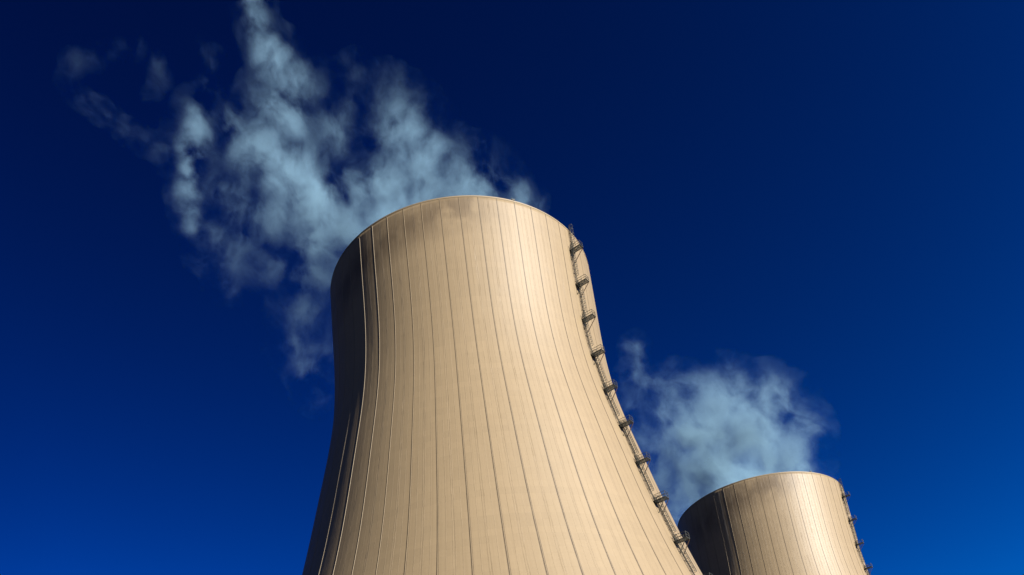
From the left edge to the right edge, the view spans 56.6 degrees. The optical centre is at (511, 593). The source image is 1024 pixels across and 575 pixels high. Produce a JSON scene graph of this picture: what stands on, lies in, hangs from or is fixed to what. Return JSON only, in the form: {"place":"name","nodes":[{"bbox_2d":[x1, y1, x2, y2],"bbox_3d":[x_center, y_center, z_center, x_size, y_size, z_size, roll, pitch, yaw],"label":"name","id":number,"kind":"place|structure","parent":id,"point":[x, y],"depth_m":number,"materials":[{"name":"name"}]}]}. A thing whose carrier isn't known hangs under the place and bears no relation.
{"place":"outdoors","nodes":[
{"label":"outdoors","id":0,"kind":"place"},
{"bbox_2d":[302,195,712,574],"bbox_3d":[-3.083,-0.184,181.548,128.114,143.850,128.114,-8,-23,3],"label":"cooling tower","id":1,"kind":"structure","parent":0,"point":[481,423],"depth_m":164.40,"materials":[{"name":"concrete"}]},
{"bbox_2d":[0,0,1023,574],"label":"sky","id":2,"kind":"structure","parent":0,"point":[799,224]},
{"bbox_2d":[677,470,872,574],"bbox_3d":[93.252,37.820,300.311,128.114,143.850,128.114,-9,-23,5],"label":"cooling tower","id":3,"kind":"structure","parent":0,"point":[791,523],"depth_m":298.70,"materials":[{"name":"concrete"}]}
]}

